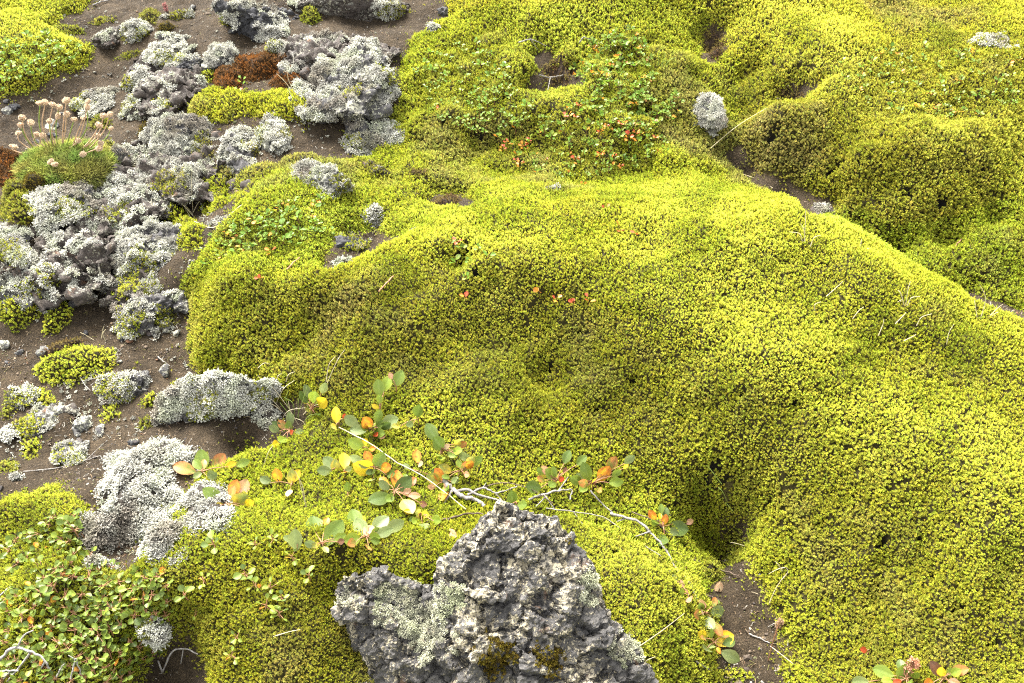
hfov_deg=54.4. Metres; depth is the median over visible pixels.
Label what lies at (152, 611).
willow sprig
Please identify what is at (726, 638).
willow sprig
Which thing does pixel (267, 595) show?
willow sprig
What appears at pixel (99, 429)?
stone
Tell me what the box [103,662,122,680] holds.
willow sprig
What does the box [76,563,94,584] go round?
willow sprig
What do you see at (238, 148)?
lava rock
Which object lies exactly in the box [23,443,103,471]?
dead twig
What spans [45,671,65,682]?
willow sprig
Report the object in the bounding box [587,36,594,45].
shrub sprig
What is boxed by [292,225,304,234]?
shrub sprig
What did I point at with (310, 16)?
moss clump
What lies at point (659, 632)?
grass blade
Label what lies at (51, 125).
stone
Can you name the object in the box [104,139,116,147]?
moss clump
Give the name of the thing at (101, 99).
lava rock
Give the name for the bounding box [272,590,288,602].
willow sprig
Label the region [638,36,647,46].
shrub sprig
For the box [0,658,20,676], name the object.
willow sprig
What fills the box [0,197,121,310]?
lava rock
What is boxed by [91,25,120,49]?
lava rock
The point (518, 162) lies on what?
shrub sprig
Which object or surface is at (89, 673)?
willow sprig
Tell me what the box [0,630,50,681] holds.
dead twig
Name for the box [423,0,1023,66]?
moss slope
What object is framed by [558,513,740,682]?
moss cushion
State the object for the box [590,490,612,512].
dead twig
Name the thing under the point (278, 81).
rust moss
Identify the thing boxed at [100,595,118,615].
willow sprig
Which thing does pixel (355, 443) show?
willow sprig
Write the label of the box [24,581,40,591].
willow sprig
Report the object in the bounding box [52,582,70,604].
willow sprig
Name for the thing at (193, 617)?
willow sprig
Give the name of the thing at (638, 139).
shrub sprig
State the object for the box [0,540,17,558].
willow sprig
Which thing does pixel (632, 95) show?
shrub sprig
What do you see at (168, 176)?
lava rock
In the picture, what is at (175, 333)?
stone
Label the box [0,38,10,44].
shrub sprig
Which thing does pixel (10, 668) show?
willow sprig
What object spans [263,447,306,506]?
grass tuft
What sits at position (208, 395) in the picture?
lava rock
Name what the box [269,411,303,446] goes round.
willow sprig
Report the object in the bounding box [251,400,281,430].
lichen sheet
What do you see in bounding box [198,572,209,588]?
willow sprig
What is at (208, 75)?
moss clump
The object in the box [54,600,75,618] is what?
willow sprig
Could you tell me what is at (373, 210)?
rock
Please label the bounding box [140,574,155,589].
willow sprig
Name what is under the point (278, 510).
moss flat
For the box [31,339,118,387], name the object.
moss clump
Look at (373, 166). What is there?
lava rock
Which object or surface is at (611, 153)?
shrub sprig
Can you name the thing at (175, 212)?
moss clump
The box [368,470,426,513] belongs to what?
willow sprig
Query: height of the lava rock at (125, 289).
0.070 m
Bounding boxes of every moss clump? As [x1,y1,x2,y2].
[0,177,33,227]
[0,292,41,332]
[0,404,16,419]
[0,457,19,474]
[19,435,41,459]
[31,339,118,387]
[35,386,58,405]
[41,301,73,336]
[51,23,86,35]
[87,113,112,129]
[88,15,116,24]
[98,402,120,423]
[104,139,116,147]
[112,49,143,60]
[135,414,152,429]
[138,7,160,25]
[138,391,156,407]
[163,202,190,223]
[172,212,206,255]
[190,149,216,162]
[197,172,232,215]
[200,69,213,83]
[213,165,231,175]
[214,167,234,181]
[229,160,282,190]
[230,188,251,203]
[278,151,319,165]
[299,5,323,24]
[696,556,725,582]
[706,600,724,623]
[719,528,753,565]
[719,667,755,682]
[776,663,808,682]
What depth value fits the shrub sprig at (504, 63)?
2.66 m
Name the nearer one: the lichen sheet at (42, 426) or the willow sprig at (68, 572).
the willow sprig at (68, 572)
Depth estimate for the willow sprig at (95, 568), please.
1.78 m
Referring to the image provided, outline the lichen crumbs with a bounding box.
[5,0,375,562]
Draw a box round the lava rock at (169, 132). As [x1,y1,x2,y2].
[138,111,215,155]
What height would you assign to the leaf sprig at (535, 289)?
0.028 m
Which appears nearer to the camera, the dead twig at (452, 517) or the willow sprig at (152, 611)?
the willow sprig at (152, 611)
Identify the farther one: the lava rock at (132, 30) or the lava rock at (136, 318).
the lava rock at (132, 30)
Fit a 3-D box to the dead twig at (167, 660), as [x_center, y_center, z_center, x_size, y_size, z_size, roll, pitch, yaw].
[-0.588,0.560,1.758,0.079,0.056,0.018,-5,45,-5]
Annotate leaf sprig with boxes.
[459,291,468,301]
[533,287,539,297]
[552,294,561,304]
[585,293,595,304]
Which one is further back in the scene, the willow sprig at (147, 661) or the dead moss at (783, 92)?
the dead moss at (783, 92)
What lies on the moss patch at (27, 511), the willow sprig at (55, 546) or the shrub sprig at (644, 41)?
the willow sprig at (55, 546)
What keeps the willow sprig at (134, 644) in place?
on the ground
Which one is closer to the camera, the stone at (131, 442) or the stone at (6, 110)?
the stone at (131, 442)
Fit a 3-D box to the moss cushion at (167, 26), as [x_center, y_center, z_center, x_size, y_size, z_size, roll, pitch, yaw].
[-1.027,-0.929,2.950,0.077,0.046,0.056,0,45,0]
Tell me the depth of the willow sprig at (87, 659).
1.68 m
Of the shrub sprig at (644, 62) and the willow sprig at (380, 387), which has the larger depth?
the shrub sprig at (644, 62)
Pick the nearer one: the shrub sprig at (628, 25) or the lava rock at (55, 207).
the lava rock at (55, 207)
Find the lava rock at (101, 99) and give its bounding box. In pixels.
[68,85,120,119]
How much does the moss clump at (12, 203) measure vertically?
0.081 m
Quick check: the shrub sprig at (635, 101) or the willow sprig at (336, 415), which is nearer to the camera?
the willow sprig at (336, 415)
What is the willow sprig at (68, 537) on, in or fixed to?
on the moss patch at (27, 511)
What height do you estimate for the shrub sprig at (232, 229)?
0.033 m
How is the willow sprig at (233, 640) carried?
on the moss cushion at (316, 648)
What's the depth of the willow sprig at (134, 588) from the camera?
1.71 m
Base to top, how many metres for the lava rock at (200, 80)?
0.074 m
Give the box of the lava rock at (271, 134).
[251,112,294,154]
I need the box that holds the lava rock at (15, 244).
[0,219,34,269]
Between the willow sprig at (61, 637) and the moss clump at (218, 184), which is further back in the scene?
the moss clump at (218, 184)
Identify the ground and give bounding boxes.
[0,0,1023,682]
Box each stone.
[0,340,9,349]
[1,106,12,114]
[8,103,20,109]
[14,349,23,354]
[34,426,41,435]
[35,346,49,356]
[45,119,58,130]
[62,403,77,413]
[67,300,76,307]
[74,431,80,436]
[94,423,105,436]
[127,439,139,445]
[158,364,169,377]
[171,330,180,336]
[240,179,250,188]
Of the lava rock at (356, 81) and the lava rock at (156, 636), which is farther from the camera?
the lava rock at (356, 81)
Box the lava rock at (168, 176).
[99,130,239,205]
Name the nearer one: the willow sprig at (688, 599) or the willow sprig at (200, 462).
the willow sprig at (688, 599)
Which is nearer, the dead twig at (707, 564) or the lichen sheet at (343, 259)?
the dead twig at (707, 564)
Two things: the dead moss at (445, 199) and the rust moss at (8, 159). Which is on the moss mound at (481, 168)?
the dead moss at (445, 199)
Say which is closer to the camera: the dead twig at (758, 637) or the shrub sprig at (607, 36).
the dead twig at (758, 637)
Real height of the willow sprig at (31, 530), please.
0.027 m
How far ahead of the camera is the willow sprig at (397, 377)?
2.02 m
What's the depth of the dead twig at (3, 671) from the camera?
1.67 m
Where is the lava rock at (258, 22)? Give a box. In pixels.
[210,0,298,42]
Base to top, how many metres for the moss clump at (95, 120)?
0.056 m
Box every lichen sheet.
[32,421,57,432]
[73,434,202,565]
[79,552,120,573]
[164,546,189,568]
[175,479,239,539]
[206,214,230,227]
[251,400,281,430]
[289,78,303,100]
[330,254,352,267]
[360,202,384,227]
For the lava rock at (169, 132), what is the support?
on the ground
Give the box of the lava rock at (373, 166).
[361,158,392,178]
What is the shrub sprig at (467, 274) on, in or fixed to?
on the moss mound at (876, 479)
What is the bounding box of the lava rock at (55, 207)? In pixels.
[21,179,99,234]
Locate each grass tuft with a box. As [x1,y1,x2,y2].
[182,181,199,216]
[258,376,317,427]
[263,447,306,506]
[280,387,315,420]
[326,351,343,382]
[658,49,672,66]
[708,467,732,510]
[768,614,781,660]
[769,562,787,603]
[793,210,820,246]
[898,281,912,305]
[974,286,1002,319]
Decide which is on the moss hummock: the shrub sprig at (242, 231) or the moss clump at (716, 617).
the shrub sprig at (242, 231)
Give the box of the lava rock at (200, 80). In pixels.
[185,74,207,91]
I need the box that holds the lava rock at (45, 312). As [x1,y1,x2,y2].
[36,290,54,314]
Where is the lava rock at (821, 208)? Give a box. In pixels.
[811,202,837,215]
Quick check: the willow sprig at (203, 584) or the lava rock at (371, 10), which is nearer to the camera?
the willow sprig at (203, 584)
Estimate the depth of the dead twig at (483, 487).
1.90 m
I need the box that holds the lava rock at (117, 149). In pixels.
[109,143,137,166]
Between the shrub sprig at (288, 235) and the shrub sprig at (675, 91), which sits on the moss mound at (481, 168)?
the shrub sprig at (675, 91)
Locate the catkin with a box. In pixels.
[902,655,920,676]
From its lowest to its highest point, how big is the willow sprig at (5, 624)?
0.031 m
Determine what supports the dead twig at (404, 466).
on the moss mound at (876, 479)
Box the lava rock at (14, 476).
[7,471,25,480]
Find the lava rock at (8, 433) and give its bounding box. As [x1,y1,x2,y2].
[0,423,20,443]
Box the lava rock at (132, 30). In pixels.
[118,17,153,44]
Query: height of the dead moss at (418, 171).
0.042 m
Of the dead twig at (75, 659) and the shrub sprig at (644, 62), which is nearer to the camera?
the dead twig at (75, 659)
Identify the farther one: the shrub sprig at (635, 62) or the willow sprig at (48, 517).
the shrub sprig at (635, 62)
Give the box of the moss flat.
[135,399,737,596]
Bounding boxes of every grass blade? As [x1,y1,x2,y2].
[640,614,682,645]
[710,108,765,148]
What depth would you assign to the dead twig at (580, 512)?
1.89 m
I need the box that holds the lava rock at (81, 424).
[72,415,94,432]
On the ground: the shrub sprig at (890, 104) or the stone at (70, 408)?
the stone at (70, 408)
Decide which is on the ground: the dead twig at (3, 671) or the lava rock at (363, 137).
the lava rock at (363, 137)
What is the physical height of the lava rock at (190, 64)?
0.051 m
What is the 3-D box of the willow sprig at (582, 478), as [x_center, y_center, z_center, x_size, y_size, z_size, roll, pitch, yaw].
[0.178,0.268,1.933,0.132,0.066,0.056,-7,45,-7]
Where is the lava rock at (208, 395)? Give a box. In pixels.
[150,368,283,425]
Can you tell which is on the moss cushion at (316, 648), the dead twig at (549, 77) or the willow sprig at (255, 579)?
the willow sprig at (255, 579)
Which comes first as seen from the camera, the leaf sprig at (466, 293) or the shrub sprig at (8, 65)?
the leaf sprig at (466, 293)
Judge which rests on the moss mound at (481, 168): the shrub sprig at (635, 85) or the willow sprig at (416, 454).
the shrub sprig at (635, 85)
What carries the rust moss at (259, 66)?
on the ground
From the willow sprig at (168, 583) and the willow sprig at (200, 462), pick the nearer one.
the willow sprig at (168, 583)
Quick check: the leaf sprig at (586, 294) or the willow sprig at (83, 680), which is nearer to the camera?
the willow sprig at (83, 680)
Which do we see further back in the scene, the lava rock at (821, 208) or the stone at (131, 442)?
the lava rock at (821, 208)
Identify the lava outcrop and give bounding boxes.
[330,499,658,682]
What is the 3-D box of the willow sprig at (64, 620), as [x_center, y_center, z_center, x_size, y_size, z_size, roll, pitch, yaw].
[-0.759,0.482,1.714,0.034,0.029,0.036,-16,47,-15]
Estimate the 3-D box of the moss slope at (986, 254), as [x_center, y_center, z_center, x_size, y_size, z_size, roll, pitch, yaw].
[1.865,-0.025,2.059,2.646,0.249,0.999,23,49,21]
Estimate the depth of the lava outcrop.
1.65 m
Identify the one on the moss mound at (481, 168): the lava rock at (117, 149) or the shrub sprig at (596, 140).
the shrub sprig at (596, 140)
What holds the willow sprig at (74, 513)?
on the moss patch at (27, 511)
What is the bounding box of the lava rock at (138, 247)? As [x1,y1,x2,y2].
[109,219,182,278]
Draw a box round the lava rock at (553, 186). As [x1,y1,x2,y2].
[545,182,560,189]
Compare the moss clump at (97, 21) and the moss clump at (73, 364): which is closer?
the moss clump at (73, 364)
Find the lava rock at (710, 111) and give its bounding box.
[691,91,727,138]
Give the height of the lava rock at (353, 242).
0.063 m
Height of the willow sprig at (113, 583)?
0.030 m
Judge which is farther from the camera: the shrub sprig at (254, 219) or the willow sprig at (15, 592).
the shrub sprig at (254, 219)
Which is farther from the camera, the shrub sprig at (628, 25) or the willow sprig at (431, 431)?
the shrub sprig at (628, 25)
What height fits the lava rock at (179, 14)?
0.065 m
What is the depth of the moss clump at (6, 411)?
2.14 m
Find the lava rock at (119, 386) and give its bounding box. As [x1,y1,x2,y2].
[92,369,152,404]
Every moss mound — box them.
[164,191,1023,682]
[335,0,773,243]
[735,29,1023,226]
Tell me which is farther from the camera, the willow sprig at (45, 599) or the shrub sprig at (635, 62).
the shrub sprig at (635, 62)
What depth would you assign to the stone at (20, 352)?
2.25 m
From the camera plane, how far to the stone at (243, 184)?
2.43 m
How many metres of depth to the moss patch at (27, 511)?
1.74 m
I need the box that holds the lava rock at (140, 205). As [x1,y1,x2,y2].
[91,171,176,228]
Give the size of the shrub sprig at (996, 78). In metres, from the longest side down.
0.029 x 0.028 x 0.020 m
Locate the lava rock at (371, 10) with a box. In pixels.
[287,0,415,21]
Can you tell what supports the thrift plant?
on the ground
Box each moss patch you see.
[0,0,100,104]
[0,478,186,682]
[181,85,333,160]
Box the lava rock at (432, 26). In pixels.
[426,22,442,34]
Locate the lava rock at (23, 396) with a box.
[1,381,42,410]
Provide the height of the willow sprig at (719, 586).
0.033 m
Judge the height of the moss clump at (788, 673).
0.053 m
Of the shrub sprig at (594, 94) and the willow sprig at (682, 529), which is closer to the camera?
the willow sprig at (682, 529)
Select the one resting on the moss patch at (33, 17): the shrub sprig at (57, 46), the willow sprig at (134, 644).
the shrub sprig at (57, 46)
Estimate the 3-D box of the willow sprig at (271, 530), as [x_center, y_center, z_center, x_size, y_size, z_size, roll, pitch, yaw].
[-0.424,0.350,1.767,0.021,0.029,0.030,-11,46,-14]
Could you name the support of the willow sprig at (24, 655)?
on the moss patch at (27, 511)
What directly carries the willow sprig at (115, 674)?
on the moss patch at (27, 511)
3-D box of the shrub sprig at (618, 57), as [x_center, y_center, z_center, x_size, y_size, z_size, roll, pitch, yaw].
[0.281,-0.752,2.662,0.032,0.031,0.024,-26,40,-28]
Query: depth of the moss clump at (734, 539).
2.00 m
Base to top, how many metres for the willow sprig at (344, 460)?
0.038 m
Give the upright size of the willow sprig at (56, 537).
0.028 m
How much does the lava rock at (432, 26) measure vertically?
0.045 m
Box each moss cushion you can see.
[21,171,47,192]
[137,121,147,135]
[157,20,177,31]
[174,501,494,682]
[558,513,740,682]
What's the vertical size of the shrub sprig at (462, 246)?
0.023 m
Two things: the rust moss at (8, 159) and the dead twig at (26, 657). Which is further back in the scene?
the rust moss at (8, 159)
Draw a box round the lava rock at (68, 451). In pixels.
[49,438,89,467]
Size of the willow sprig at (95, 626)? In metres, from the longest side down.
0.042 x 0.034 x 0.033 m
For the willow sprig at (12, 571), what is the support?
on the moss patch at (27, 511)
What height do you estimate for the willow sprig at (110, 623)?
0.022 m
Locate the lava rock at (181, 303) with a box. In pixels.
[171,290,189,313]
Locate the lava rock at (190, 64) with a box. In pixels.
[175,57,203,71]
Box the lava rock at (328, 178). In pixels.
[286,158,356,198]
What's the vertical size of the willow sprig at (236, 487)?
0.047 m
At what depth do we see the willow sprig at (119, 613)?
1.72 m
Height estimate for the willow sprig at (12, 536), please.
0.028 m
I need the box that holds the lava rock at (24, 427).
[11,401,64,438]
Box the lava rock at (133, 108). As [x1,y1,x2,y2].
[117,91,179,120]
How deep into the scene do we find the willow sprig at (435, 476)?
1.91 m
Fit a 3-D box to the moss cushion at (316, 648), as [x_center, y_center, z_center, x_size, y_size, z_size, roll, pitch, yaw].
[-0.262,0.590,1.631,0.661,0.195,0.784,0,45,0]
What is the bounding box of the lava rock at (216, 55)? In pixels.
[201,40,240,72]
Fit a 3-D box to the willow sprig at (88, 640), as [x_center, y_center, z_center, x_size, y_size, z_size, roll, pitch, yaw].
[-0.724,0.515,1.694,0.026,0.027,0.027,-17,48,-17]
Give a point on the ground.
(206, 436)
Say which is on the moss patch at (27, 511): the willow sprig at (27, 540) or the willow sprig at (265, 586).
the willow sprig at (27, 540)
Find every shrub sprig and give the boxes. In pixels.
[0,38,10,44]
[5,59,15,70]
[19,57,32,66]
[19,68,28,76]
[21,30,32,38]
[35,54,45,63]
[40,28,48,34]
[53,43,63,52]
[227,225,235,234]
[229,248,241,252]
[235,239,249,251]
[240,226,248,235]
[243,242,254,250]
[245,213,259,223]
[256,216,265,228]
[278,218,288,229]
[278,233,291,244]
[291,210,301,223]
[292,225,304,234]
[305,226,317,233]
[309,202,320,211]
[449,254,460,266]
[455,243,466,249]
[462,271,468,279]
[483,250,495,258]
[501,61,510,73]
[516,159,523,169]
[518,140,528,150]
[521,99,531,110]
[545,130,556,140]
[563,111,573,120]
[569,62,576,69]
[571,155,579,163]
[585,61,595,69]
[586,104,595,113]
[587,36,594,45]
[591,90,600,101]
[591,139,598,146]
[597,69,606,78]
[597,80,607,90]
[601,34,610,41]
[604,166,612,176]
[605,74,612,87]
[607,146,613,155]
[612,54,623,60]
[615,61,625,69]
[616,131,625,138]
[617,88,626,96]
[618,39,627,49]
[624,130,633,140]
[626,24,634,31]
[626,120,636,129]
[628,93,635,101]
[630,60,640,70]
[630,82,640,87]
[631,100,640,109]
[633,136,641,145]
[636,87,644,96]
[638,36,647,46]
[640,58,650,67]
[646,53,654,62]
[650,116,662,122]
[654,105,662,116]
[667,96,674,104]
[672,88,678,97]
[885,42,894,53]
[885,102,892,110]
[955,53,964,63]
[971,91,980,100]
[994,76,1004,87]
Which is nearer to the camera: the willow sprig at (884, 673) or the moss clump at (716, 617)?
the willow sprig at (884, 673)
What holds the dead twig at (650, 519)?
on the moss flat
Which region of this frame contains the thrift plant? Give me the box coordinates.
[9,97,118,189]
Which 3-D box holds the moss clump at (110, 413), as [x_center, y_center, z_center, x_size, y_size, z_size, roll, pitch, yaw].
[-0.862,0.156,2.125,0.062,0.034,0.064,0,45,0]
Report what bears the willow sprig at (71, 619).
on the moss patch at (27, 511)
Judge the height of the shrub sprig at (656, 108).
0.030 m
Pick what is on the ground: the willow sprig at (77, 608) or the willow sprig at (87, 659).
the willow sprig at (77, 608)
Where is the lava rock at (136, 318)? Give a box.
[109,288,182,340]
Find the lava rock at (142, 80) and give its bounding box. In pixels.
[121,50,206,110]
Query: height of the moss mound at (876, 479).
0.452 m
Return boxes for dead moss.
[41,336,89,357]
[408,167,430,181]
[430,192,461,205]
[540,52,573,88]
[703,23,730,61]
[772,82,803,99]
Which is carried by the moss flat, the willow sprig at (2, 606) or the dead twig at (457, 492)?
the dead twig at (457, 492)
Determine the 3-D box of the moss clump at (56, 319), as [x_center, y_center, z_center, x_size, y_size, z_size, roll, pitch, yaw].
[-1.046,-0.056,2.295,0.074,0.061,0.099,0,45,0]
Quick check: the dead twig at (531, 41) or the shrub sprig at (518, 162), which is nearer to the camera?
the shrub sprig at (518, 162)
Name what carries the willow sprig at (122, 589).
on the moss patch at (27, 511)
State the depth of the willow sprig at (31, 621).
1.70 m
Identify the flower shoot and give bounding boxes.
[162,2,167,11]
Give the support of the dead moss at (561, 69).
on the ground
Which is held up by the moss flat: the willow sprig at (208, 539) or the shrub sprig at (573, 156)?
the willow sprig at (208, 539)
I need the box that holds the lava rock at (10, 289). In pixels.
[0,249,46,313]
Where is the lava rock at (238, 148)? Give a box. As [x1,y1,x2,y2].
[216,123,259,172]
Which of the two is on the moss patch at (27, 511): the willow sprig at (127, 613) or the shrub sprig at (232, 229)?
the willow sprig at (127, 613)
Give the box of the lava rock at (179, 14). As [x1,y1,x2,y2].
[156,8,195,20]
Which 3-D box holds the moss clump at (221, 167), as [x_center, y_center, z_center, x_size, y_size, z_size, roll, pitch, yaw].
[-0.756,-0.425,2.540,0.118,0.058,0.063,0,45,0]
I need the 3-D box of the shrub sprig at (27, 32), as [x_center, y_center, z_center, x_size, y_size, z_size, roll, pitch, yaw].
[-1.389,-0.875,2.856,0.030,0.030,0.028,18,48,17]
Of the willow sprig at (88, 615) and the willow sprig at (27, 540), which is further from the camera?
the willow sprig at (27, 540)
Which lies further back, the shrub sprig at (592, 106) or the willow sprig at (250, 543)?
the shrub sprig at (592, 106)
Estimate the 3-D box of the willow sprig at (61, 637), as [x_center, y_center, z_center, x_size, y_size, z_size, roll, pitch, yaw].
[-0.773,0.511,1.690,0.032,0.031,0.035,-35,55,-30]
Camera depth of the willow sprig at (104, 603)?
1.72 m
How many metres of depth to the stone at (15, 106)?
2.76 m
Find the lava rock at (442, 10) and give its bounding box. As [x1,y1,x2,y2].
[437,6,450,15]
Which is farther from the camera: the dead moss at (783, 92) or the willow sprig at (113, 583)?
the dead moss at (783, 92)
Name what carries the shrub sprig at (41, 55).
on the moss patch at (33, 17)
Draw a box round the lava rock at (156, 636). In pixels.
[134,615,174,652]
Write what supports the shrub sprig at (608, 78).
on the moss mound at (481, 168)
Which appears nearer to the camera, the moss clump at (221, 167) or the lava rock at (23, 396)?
the lava rock at (23, 396)
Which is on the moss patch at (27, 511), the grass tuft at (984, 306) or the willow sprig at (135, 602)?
the willow sprig at (135, 602)
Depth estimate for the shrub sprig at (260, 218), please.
2.25 m
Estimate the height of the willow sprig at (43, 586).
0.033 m
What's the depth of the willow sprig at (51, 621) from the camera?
1.71 m
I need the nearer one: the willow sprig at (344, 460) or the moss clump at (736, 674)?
the moss clump at (736, 674)
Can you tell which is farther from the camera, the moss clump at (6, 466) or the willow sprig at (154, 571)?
the moss clump at (6, 466)
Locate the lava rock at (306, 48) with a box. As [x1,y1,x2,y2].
[264,27,400,82]
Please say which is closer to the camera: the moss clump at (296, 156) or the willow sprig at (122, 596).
the willow sprig at (122, 596)
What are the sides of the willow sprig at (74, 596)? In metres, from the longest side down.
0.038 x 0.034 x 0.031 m
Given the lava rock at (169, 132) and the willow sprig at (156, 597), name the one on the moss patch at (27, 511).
the willow sprig at (156, 597)
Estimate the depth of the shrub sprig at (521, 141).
2.56 m
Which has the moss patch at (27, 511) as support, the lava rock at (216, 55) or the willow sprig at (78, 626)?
the willow sprig at (78, 626)
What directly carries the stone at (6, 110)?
on the ground
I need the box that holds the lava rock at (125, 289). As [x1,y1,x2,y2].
[99,252,163,307]
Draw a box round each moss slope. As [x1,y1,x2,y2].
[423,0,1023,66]
[774,187,1023,321]
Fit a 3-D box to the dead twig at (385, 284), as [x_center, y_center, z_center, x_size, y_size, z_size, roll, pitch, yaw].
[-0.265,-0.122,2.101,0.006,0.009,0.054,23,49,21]
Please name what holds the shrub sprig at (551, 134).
on the moss mound at (481, 168)
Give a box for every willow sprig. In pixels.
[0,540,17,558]
[0,589,14,603]
[0,600,13,621]
[0,622,20,638]
[0,632,12,645]
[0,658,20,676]
[1,667,15,682]
[4,649,22,666]
[5,532,24,548]
[5,553,24,570]
[5,588,25,603]
[9,671,27,682]
[10,566,18,575]
[11,606,35,627]
[12,635,34,652]
[18,591,34,607]
[19,551,29,561]
[21,530,36,542]
[21,601,39,613]
[21,646,37,658]
[22,616,41,636]
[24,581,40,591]
[25,652,40,676]
[26,527,44,541]
[29,542,47,553]
[29,583,52,601]
[30,555,43,573]
[32,658,51,674]
[33,630,51,649]
[36,569,50,582]
[36,640,51,664]
[36,663,58,682]
[37,509,55,531]
[38,595,56,615]
[39,573,61,594]
[42,648,56,661]
[45,560,62,576]
[45,618,60,631]
[45,632,68,651]
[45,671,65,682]
[46,611,63,624]
[47,508,59,521]
[48,643,69,658]
[49,532,67,547]
[49,568,71,580]
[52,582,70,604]
[53,636,77,652]
[54,544,63,554]
[54,558,66,575]
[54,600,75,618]
[56,515,82,530]
[56,535,77,546]
[57,508,81,524]
[59,611,79,629]
[59,656,78,671]
[60,555,76,569]
[60,621,84,640]
[62,567,84,583]
[63,519,83,537]
[64,546,81,555]
[64,604,82,618]
[66,672,82,682]
[67,585,92,602]
[67,645,88,665]
[68,615,84,625]
[73,629,88,642]
[73,666,93,682]
[76,529,85,544]
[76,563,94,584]
[76,652,93,666]
[77,637,94,650]
[79,546,100,561]
[80,599,92,615]
[81,660,98,676]
[82,610,97,620]
[82,618,105,636]
[83,650,108,668]
[87,559,106,574]
[87,610,110,628]
[88,623,107,645]
[89,596,106,608]
[91,601,111,622]
[93,577,112,592]
[95,589,113,601]
[96,636,112,652]
[96,670,116,682]
[97,643,118,660]
[97,660,114,675]
[99,615,112,627]
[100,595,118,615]
[101,575,117,585]
[101,617,121,638]
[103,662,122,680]
[105,559,119,568]
[109,572,130,587]
[110,615,126,630]
[113,584,130,606]
[113,639,127,665]
[113,668,132,682]
[115,606,128,615]
[118,578,142,596]
[119,631,136,649]
[121,604,143,625]
[122,592,138,609]
[122,651,138,668]
[124,664,139,677]
[128,640,149,656]
[130,565,138,579]
[131,589,156,604]
[132,580,145,594]
[135,569,151,584]
[135,600,152,616]
[137,653,151,663]
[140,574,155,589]
[141,612,163,624]
[144,583,164,607]
[144,606,165,620]
[144,649,161,660]
[146,567,165,586]
[154,607,174,620]
[156,579,172,590]
[160,594,176,606]
[172,449,249,479]
[174,585,194,601]
[190,605,200,619]
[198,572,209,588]
[201,530,217,553]
[202,479,255,515]
[223,646,238,664]
[230,628,241,643]
[233,564,254,580]
[246,576,260,590]
[247,536,264,549]
[256,593,277,613]
[260,469,300,495]
[262,577,280,593]
[267,528,277,546]
[267,605,287,621]
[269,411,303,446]
[272,468,281,484]
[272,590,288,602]
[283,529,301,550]
[284,548,299,564]
[299,382,327,414]
[300,565,314,582]
[304,516,345,552]
[317,456,339,475]
[331,406,345,429]
[339,453,351,475]
[343,482,350,495]
[344,409,398,438]
[344,509,403,549]
[348,437,375,451]
[349,451,394,480]
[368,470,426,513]
[371,376,391,408]
[388,370,404,392]
[391,404,422,428]
[403,463,458,500]
[404,509,456,537]
[412,449,422,466]
[424,423,470,460]
[439,456,482,478]
[507,490,526,509]
[526,450,586,492]
[570,455,634,492]
[648,504,692,545]
[671,574,691,602]
[694,597,723,635]
[698,628,739,663]
[714,581,722,591]
[851,659,919,682]
[860,646,869,654]
[924,661,968,682]
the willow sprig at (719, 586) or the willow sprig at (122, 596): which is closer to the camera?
the willow sprig at (122, 596)
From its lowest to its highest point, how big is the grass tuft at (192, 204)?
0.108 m
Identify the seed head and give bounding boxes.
[775,618,783,628]
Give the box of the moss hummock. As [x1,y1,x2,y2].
[168,155,374,292]
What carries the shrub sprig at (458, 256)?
on the moss mound at (876, 479)
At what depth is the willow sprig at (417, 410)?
1.98 m
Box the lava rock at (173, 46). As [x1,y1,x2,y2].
[140,30,200,69]
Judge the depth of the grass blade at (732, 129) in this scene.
2.54 m
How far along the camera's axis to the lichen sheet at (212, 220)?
2.32 m
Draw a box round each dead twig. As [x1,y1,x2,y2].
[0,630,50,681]
[2,669,18,678]
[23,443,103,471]
[68,655,81,679]
[157,648,197,672]
[339,427,465,509]
[378,276,393,291]
[426,512,482,522]
[442,479,498,507]
[467,483,516,498]
[474,482,552,502]
[518,39,545,47]
[529,477,572,511]
[539,74,562,87]
[546,508,620,528]
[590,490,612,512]
[610,512,702,614]
[632,511,677,544]
[671,549,738,575]
[749,633,769,643]
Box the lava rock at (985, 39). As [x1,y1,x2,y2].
[966,31,1023,50]
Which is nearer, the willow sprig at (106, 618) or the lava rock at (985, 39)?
the willow sprig at (106, 618)
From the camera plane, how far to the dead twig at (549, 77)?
2.71 m
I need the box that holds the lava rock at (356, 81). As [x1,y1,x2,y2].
[277,36,401,124]
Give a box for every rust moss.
[0,146,23,187]
[212,64,247,91]
[229,50,286,84]
[267,64,303,89]
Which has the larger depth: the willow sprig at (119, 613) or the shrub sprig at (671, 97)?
the shrub sprig at (671, 97)
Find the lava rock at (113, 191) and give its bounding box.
[92,140,178,228]
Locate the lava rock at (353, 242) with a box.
[335,233,371,252]
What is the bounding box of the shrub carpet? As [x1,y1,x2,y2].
[0,31,1022,258]
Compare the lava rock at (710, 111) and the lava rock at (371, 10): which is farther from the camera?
the lava rock at (371, 10)
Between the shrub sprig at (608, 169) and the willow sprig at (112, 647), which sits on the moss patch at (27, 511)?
the willow sprig at (112, 647)
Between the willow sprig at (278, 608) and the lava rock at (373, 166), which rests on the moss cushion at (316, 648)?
the willow sprig at (278, 608)
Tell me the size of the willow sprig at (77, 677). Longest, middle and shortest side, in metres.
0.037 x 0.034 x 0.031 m
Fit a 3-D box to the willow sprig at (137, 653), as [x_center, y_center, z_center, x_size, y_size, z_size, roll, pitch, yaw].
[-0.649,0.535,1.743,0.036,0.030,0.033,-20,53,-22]
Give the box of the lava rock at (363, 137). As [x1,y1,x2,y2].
[338,118,410,156]

